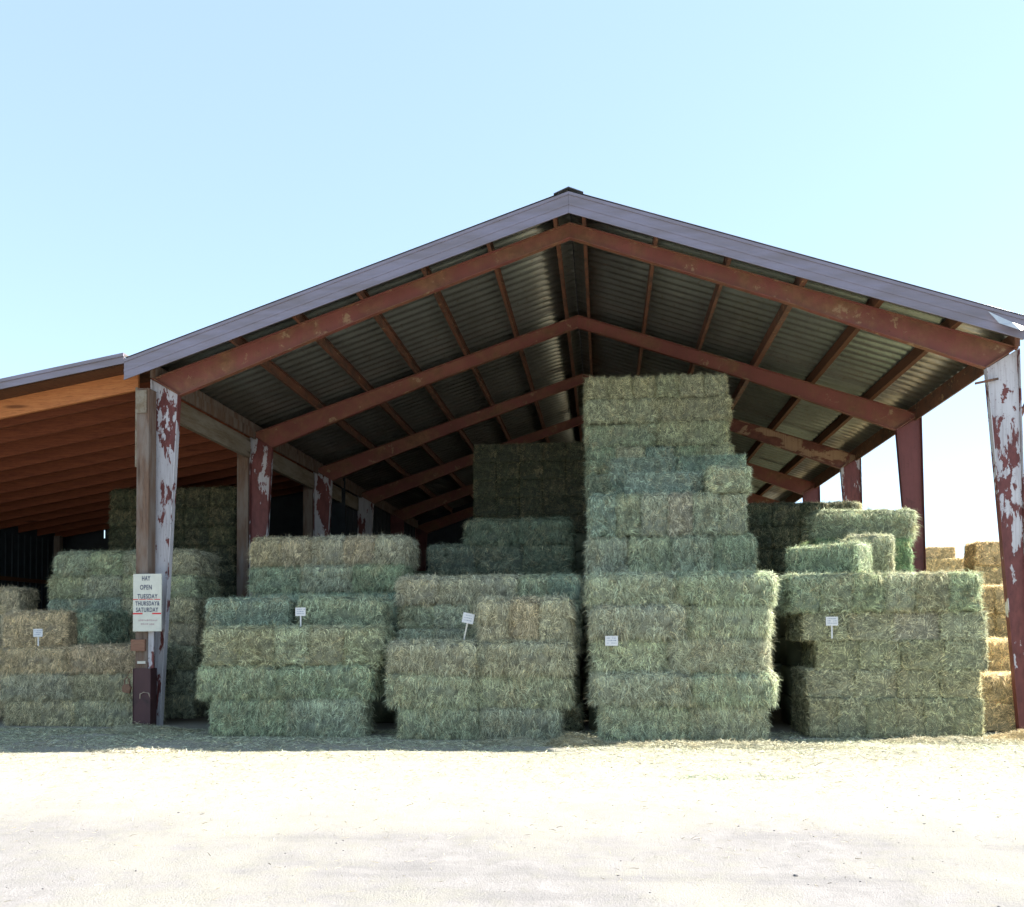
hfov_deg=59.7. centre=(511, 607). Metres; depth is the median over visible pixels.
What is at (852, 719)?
hay bale
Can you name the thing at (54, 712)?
hay bale
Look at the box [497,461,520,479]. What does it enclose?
hay bale
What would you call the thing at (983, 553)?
straw bale
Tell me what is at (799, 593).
hay bale
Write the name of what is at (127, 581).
hay bale
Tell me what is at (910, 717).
hay bale
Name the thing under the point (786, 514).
hay bale
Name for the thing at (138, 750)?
hay heap
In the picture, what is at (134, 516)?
hay bale
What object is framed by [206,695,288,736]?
hay bale
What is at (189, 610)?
hay bale
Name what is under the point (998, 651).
straw bale
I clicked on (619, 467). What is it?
hay bale
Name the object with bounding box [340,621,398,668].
hay bale
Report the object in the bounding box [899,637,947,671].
hay bale
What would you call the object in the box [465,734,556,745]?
hay heap
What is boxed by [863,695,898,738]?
hay bale
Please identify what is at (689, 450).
hay bale
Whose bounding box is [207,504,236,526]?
hay bale
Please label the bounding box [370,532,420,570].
hay bale
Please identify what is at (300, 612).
price sign
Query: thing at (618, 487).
hay bale
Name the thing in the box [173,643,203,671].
hay bale
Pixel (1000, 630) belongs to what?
straw bale
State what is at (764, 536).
hay bale
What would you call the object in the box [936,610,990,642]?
hay bale
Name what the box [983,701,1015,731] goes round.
straw bale
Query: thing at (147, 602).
opening hours sign
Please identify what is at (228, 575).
hay bale
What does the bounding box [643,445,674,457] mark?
hay bale
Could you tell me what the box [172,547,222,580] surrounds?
hay bale
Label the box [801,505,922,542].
hay bale
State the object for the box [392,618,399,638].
hay bale
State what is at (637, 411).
hay bale
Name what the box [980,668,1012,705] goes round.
straw bale
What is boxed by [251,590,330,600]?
hay bale
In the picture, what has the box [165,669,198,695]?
hay bale
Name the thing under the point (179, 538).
hay bale
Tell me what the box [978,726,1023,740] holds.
hay heap
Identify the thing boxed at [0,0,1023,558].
sky
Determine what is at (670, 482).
hay bale
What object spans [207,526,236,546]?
hay bale
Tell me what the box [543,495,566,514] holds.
hay bale
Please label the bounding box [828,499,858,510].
hay bale
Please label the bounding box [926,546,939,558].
straw bale
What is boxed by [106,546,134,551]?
hay bale
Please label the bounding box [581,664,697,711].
hay bale
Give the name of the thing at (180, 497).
hay bale
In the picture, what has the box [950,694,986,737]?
hay bale
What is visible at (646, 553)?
hay bale
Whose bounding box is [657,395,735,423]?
hay bale
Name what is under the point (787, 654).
stacked hay
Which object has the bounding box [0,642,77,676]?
hay bale
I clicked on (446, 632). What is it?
hay bale
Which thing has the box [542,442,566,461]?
hay bale
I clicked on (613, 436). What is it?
hay bale
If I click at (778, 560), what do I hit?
hay bale
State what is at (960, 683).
hay bale
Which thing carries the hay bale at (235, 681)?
on the hay bale at (254, 717)
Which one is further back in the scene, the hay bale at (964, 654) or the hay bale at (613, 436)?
the hay bale at (613, 436)
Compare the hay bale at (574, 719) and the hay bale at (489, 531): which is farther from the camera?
the hay bale at (489, 531)
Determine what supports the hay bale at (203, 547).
on the hay bale
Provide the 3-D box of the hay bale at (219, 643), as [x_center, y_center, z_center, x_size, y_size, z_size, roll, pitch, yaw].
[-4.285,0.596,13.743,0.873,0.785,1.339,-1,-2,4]
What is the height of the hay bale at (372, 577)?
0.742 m
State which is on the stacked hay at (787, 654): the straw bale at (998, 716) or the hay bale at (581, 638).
the hay bale at (581, 638)
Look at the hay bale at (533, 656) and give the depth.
12.46 m
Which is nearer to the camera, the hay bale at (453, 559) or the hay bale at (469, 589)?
the hay bale at (469, 589)
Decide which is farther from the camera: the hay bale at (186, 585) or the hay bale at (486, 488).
the hay bale at (486, 488)
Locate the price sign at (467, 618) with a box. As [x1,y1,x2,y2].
[462,612,474,639]
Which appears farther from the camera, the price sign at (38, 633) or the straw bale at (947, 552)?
the straw bale at (947, 552)
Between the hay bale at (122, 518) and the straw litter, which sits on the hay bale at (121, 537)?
the hay bale at (122, 518)
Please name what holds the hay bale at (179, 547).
on the hay bale
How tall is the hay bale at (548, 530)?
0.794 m
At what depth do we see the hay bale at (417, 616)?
13.97 m
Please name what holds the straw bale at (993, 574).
on the straw bale
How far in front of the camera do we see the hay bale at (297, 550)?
15.12 m
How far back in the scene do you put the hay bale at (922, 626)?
12.53 m
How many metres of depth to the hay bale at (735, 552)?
13.43 m
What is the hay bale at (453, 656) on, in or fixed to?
on the hay bale at (427, 690)
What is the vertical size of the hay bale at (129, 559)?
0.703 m
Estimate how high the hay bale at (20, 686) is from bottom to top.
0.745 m
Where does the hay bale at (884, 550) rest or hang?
on the stacked hay at (787, 654)
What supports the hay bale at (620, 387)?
on the hay bale at (637, 411)
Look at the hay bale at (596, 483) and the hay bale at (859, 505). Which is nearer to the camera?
the hay bale at (596, 483)
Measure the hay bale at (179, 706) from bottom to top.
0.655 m
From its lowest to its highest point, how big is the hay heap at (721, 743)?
0.187 m
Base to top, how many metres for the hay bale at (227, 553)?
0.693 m
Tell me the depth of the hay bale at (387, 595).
14.95 m
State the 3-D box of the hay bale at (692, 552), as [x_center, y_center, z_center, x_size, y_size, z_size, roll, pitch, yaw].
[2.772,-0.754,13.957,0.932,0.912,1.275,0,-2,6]
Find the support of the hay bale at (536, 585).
on the hay bale
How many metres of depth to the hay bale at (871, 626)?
12.58 m
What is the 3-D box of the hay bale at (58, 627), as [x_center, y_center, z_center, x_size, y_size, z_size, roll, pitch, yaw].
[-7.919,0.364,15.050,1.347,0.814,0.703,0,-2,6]
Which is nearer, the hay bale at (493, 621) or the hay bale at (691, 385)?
the hay bale at (493, 621)
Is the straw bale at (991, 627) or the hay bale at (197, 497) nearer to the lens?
the straw bale at (991, 627)
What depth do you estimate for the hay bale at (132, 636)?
16.11 m
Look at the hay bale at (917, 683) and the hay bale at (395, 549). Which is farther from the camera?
the hay bale at (395, 549)
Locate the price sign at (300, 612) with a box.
[295,608,305,626]
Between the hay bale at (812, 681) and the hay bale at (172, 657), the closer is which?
the hay bale at (812, 681)
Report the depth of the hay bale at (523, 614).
12.57 m
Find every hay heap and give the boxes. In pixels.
[79,745,207,753]
[84,720,199,733]
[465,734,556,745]
[537,729,607,747]
[596,738,892,749]
[853,734,1023,744]
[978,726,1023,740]
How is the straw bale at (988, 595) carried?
on the straw bale at (991, 627)
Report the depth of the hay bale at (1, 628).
16.28 m
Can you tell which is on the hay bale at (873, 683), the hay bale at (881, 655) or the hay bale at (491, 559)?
the hay bale at (881, 655)
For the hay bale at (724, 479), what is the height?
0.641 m
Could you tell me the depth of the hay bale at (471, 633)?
13.80 m
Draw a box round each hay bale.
[0,584,40,615]
[0,613,4,640]
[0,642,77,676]
[0,667,76,704]
[0,692,6,717]
[0,697,78,726]
[1,607,78,648]
[45,574,87,601]
[46,594,123,610]
[51,549,95,578]
[65,606,132,643]
[67,641,134,676]
[71,670,132,704]
[71,697,168,726]
[81,573,124,599]
[88,547,126,577]
[106,527,134,547]
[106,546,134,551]
[107,506,134,528]
[108,487,135,509]
[115,640,179,673]
[118,574,132,598]
[119,595,208,625]
[121,549,135,576]
[128,622,135,641]
[131,529,135,546]
[132,488,136,508]
[132,508,135,528]
[164,692,207,718]
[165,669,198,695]
[168,621,207,647]
[170,571,222,599]
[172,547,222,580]
[173,526,185,546]
[173,544,183,549]
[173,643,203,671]
[174,506,186,528]
[175,487,187,507]
[182,506,210,527]
[183,526,209,546]
[183,544,208,551]
[184,485,210,507]
[194,662,278,702]
[197,624,246,667]
[201,593,299,626]
[206,544,236,565]
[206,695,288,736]
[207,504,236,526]
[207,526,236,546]
[208,485,236,507]
[216,565,236,586]
[217,584,236,597]
[234,621,279,667]
[243,534,283,570]
[246,564,302,595]
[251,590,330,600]
[270,620,319,668]
[275,660,386,704]
[279,532,313,568]
[280,696,377,736]
[294,590,397,627]
[297,562,354,595]
[304,622,347,667]
[310,531,346,568]
[329,589,398,619]
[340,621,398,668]
[341,532,380,565]
[348,560,415,594]
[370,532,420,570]
[380,635,481,677]
[381,670,480,711]
[391,703,481,739]
[392,569,444,609]
[392,604,434,629]
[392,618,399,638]
[393,707,399,728]
[394,626,435,639]
[425,541,476,576]
[430,602,472,628]
[430,625,470,639]
[436,571,521,607]
[461,514,520,548]
[468,603,479,628]
[468,627,477,638]
[472,461,497,480]
[472,478,496,498]
[472,497,497,517]
[473,443,496,462]
[473,516,495,518]
[473,543,524,576]
[473,593,513,642]
[473,636,581,681]
[476,672,578,710]
[477,704,565,739]
[496,442,520,462]
[496,514,521,519]
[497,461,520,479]
[506,592,541,642]
[515,570,551,596]
[516,513,578,547]
[518,543,578,575]
[519,442,544,461]
[519,460,542,479]
[519,513,542,518]
[533,590,581,643]
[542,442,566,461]
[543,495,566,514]
[543,513,566,517]
[546,571,585,609]
[564,477,586,497]
[564,702,586,730]
[565,440,585,460]
[565,459,586,478]
[565,496,585,514]
[566,513,586,533]
[573,602,586,628]
[574,626,586,655]
[579,565,679,609]
[581,374,609,412]
[581,396,660,430]
[581,536,630,583]
[581,599,693,643]
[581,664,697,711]
[582,445,616,480]
[583,421,657,451]
[583,471,608,503]
[583,490,618,538]
[585,637,669,674]
[594,702,691,741]
[607,454,676,485]
[608,373,634,399]
[608,481,624,494]
[614,445,646,458]
[615,491,643,540]
[622,469,704,495]
[626,534,674,573]
[630,374,656,398]
[638,488,669,537]
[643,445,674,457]
[652,418,731,448]
[654,373,681,400]
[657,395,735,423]
[663,634,774,676]
[666,490,694,536]
[668,531,714,572]
[673,444,704,457]
[673,566,782,609]
[676,452,747,473]
[678,371,705,398]
[683,600,778,643]
[685,703,772,741]
[690,489,722,536]
[690,667,781,711]
[701,373,729,397]
[701,438,736,455]
[701,463,754,498]
[711,529,758,571]
[718,491,749,536]
[745,500,774,528]
[746,525,774,551]
[755,549,773,571]
[770,500,800,527]
[770,547,787,572]
[772,525,800,548]
[772,570,823,617]
[783,538,873,574]
[784,611,852,643]
[789,691,838,737]
[790,663,855,699]
[798,500,829,526]
[798,524,808,545]
[799,535,843,546]
[799,640,860,670]
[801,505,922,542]
[816,568,855,615]
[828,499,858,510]
[834,500,865,508]
[835,694,866,737]
[839,532,897,573]
[846,611,894,642]
[849,570,889,615]
[851,667,900,698]
[855,639,901,669]
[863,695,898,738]
[874,569,917,617]
[891,611,940,640]
[894,536,915,573]
[894,696,925,738]
[895,668,943,699]
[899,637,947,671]
[905,567,954,614]
[922,696,955,737]
[928,568,986,615]
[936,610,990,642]
[938,668,984,699]
[942,639,992,671]
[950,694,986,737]
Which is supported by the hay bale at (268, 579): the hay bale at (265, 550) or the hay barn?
the hay bale at (265, 550)
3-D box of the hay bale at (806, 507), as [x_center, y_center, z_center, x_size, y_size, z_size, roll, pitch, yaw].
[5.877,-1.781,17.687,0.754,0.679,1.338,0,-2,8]
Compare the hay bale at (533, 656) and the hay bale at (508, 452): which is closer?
the hay bale at (533, 656)
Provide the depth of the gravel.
6.78 m
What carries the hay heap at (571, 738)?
on the ground
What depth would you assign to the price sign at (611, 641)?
12.21 m
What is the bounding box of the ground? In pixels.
[0,698,1023,906]
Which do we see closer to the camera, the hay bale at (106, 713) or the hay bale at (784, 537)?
the hay bale at (106, 713)
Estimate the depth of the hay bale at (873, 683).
12.53 m
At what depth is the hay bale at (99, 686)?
14.64 m
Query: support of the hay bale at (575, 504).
on the hay bale at (580, 520)
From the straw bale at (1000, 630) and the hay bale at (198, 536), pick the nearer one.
the straw bale at (1000, 630)
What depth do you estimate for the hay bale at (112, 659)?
14.64 m
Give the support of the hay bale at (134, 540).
on the hay bale
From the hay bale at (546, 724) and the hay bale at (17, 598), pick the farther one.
the hay bale at (17, 598)
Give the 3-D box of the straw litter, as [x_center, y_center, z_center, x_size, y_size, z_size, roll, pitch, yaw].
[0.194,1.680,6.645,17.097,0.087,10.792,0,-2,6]
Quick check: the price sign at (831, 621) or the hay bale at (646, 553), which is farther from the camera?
the hay bale at (646, 553)
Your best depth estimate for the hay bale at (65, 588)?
16.24 m
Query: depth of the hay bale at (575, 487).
20.50 m
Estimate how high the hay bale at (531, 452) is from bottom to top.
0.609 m
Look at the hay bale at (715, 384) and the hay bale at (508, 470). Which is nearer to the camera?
the hay bale at (715, 384)
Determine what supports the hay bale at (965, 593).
on the hay bale at (965, 625)
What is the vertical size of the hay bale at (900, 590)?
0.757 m
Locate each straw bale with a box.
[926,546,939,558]
[926,557,960,572]
[937,546,956,558]
[961,539,1000,567]
[962,565,1002,585]
[979,583,994,614]
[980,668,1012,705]
[981,635,1010,672]
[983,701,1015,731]
[986,614,995,637]
[993,583,1005,615]
[994,613,1007,637]
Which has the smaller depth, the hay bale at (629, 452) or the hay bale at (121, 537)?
the hay bale at (629, 452)
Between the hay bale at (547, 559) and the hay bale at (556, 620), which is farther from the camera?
the hay bale at (547, 559)
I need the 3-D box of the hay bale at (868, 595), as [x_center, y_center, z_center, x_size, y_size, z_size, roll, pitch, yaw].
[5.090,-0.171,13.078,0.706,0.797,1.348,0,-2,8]
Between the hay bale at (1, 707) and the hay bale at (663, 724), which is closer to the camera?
the hay bale at (663, 724)
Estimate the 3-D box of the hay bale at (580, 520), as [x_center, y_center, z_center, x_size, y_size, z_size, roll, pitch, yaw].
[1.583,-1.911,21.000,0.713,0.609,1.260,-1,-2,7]
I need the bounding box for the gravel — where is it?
[6,752,1008,906]
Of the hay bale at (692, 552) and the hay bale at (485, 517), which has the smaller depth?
the hay bale at (692, 552)
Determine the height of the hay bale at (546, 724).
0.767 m
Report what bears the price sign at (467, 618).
on the hay bale at (453, 656)
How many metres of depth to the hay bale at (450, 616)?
13.89 m
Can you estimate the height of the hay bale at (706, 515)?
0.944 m
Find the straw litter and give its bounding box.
[1,740,1023,905]
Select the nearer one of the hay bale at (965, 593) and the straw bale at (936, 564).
the hay bale at (965, 593)
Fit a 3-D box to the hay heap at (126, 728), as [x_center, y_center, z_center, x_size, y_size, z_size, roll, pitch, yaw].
[-5.747,1.855,13.883,1.973,0.255,0.959,0,-2,6]
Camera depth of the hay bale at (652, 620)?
12.26 m
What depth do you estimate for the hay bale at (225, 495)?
19.65 m
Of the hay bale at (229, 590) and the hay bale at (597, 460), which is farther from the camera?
the hay bale at (229, 590)
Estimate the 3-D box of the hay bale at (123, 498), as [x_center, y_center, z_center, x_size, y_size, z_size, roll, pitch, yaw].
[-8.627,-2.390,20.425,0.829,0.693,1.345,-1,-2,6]
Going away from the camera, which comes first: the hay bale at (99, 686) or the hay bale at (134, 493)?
the hay bale at (99, 686)
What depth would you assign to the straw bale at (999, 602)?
14.72 m
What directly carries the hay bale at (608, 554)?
on the stacked hay at (787, 654)
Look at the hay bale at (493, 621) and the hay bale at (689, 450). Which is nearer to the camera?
the hay bale at (493, 621)
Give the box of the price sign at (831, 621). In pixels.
[826,617,837,638]
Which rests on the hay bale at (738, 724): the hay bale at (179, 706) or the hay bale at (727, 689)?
the hay bale at (727, 689)
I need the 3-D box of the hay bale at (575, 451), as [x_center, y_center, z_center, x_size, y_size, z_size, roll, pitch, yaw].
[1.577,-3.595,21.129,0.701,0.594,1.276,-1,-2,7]
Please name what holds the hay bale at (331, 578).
on the hay bale at (294, 594)
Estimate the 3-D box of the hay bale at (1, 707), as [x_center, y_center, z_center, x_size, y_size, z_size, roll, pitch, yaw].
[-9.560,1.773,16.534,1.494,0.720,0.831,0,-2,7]
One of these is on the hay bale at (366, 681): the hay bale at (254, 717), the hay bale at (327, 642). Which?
the hay bale at (327, 642)
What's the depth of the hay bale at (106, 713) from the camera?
14.63 m
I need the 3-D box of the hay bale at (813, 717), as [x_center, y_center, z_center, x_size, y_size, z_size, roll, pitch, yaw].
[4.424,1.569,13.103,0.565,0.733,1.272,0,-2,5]
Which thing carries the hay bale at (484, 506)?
on the hay bale at (485, 517)
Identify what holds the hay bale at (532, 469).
on the hay bale
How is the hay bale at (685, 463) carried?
on the hay bale
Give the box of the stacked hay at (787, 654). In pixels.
[207,500,802,730]
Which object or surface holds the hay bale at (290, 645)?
on the hay bale at (366, 681)
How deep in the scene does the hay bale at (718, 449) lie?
15.75 m
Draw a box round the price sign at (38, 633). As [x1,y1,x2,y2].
[33,629,42,645]
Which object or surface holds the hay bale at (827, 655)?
on the hay bale at (812, 681)
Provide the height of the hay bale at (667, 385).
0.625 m
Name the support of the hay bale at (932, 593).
on the hay bale at (922, 626)
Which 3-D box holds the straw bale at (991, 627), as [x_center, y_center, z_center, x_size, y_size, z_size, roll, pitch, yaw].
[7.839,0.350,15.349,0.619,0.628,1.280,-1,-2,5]
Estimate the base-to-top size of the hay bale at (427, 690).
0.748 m
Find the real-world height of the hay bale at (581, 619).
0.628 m
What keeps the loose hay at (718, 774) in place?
on the ground
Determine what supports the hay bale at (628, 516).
on the hay bale at (608, 554)
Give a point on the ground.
(524, 872)
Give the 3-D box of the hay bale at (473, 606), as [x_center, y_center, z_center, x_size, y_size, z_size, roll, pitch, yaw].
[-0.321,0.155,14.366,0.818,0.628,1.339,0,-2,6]
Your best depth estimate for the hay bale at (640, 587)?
12.33 m
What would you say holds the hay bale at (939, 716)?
on the ground
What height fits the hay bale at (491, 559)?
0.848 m
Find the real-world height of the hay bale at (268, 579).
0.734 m
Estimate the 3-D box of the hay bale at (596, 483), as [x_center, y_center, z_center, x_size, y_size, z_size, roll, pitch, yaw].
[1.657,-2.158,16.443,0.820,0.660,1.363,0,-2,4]
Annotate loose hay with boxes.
[0,725,1023,802]
[659,771,803,780]
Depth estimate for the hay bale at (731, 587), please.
12.16 m
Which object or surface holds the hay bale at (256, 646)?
on the hay bale at (235, 681)
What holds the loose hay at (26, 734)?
on the ground
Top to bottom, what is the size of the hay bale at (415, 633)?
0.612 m
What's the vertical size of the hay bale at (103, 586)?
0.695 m
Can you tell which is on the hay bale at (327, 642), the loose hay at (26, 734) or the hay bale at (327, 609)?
the hay bale at (327, 609)
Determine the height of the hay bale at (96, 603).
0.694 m
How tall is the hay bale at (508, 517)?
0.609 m
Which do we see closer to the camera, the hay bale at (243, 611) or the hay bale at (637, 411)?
the hay bale at (243, 611)
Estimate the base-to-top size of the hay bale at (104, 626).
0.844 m
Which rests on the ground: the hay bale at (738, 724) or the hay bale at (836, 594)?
the hay bale at (738, 724)
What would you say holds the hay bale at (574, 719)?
on the ground
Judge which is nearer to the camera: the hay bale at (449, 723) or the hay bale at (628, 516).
the hay bale at (449, 723)
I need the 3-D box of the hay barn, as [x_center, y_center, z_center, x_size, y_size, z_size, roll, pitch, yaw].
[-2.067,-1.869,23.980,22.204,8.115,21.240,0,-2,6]
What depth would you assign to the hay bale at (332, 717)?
13.00 m
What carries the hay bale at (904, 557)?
on the hay bale
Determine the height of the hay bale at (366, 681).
0.783 m
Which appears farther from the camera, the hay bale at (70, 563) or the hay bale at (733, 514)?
the hay bale at (70, 563)
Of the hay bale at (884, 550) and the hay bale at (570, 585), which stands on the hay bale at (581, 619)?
the hay bale at (570, 585)
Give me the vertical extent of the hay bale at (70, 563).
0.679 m
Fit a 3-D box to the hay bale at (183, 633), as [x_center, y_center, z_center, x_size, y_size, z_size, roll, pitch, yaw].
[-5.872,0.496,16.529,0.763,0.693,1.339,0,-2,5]
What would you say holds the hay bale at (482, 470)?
on the hay bale at (486, 488)
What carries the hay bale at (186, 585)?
on the hay bale at (189, 610)
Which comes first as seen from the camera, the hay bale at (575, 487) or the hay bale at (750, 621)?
the hay bale at (750, 621)
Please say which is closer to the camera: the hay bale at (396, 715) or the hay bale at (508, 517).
the hay bale at (396, 715)
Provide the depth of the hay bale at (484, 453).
20.84 m
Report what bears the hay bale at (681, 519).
on the hay bale at (692, 552)
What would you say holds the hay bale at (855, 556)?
on the hay bale at (868, 595)
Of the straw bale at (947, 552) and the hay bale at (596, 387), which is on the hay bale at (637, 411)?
the hay bale at (596, 387)
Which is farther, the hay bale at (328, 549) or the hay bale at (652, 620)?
the hay bale at (328, 549)
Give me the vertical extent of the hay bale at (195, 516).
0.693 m
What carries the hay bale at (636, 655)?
on the hay bale at (658, 688)
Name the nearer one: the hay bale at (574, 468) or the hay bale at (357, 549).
the hay bale at (357, 549)
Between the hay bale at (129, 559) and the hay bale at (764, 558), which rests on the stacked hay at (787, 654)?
the hay bale at (764, 558)
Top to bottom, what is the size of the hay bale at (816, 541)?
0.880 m
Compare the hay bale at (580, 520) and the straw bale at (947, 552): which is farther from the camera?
the straw bale at (947, 552)
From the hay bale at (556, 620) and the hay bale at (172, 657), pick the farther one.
the hay bale at (172, 657)
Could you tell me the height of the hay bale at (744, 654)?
0.742 m
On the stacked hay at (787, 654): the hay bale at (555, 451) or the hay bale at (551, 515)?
the hay bale at (551, 515)
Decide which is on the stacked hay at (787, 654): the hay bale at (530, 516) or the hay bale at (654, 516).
the hay bale at (530, 516)
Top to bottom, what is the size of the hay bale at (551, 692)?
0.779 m
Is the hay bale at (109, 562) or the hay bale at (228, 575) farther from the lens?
the hay bale at (228, 575)
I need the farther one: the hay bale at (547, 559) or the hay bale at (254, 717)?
the hay bale at (547, 559)
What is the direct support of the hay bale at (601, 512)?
on the hay bale at (608, 554)
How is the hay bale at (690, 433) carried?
on the hay bale at (689, 450)
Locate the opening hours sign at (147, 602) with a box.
[133,574,161,631]
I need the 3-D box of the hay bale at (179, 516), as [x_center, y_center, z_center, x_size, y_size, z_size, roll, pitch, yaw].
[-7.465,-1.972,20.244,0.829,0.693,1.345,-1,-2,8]
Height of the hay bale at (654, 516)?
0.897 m
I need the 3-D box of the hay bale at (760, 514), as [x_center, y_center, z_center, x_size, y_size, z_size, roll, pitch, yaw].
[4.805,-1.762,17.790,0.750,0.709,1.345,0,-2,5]
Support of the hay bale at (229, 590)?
on the hay bale
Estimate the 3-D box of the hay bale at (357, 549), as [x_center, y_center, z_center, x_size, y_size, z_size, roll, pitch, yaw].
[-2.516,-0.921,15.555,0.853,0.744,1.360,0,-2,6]
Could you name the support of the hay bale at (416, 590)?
on the hay bale at (417, 616)
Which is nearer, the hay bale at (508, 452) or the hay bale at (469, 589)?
the hay bale at (469, 589)
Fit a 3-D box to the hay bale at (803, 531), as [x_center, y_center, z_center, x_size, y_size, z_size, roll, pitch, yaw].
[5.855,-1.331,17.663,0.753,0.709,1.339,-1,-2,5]
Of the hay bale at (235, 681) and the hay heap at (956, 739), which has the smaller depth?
the hay heap at (956, 739)
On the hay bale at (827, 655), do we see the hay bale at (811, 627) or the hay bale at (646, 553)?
the hay bale at (811, 627)
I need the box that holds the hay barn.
[0,186,1023,730]
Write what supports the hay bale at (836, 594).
on the hay bale at (811, 627)
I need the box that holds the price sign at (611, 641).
[605,636,617,645]
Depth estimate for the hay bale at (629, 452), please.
15.89 m
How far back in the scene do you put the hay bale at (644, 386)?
15.90 m

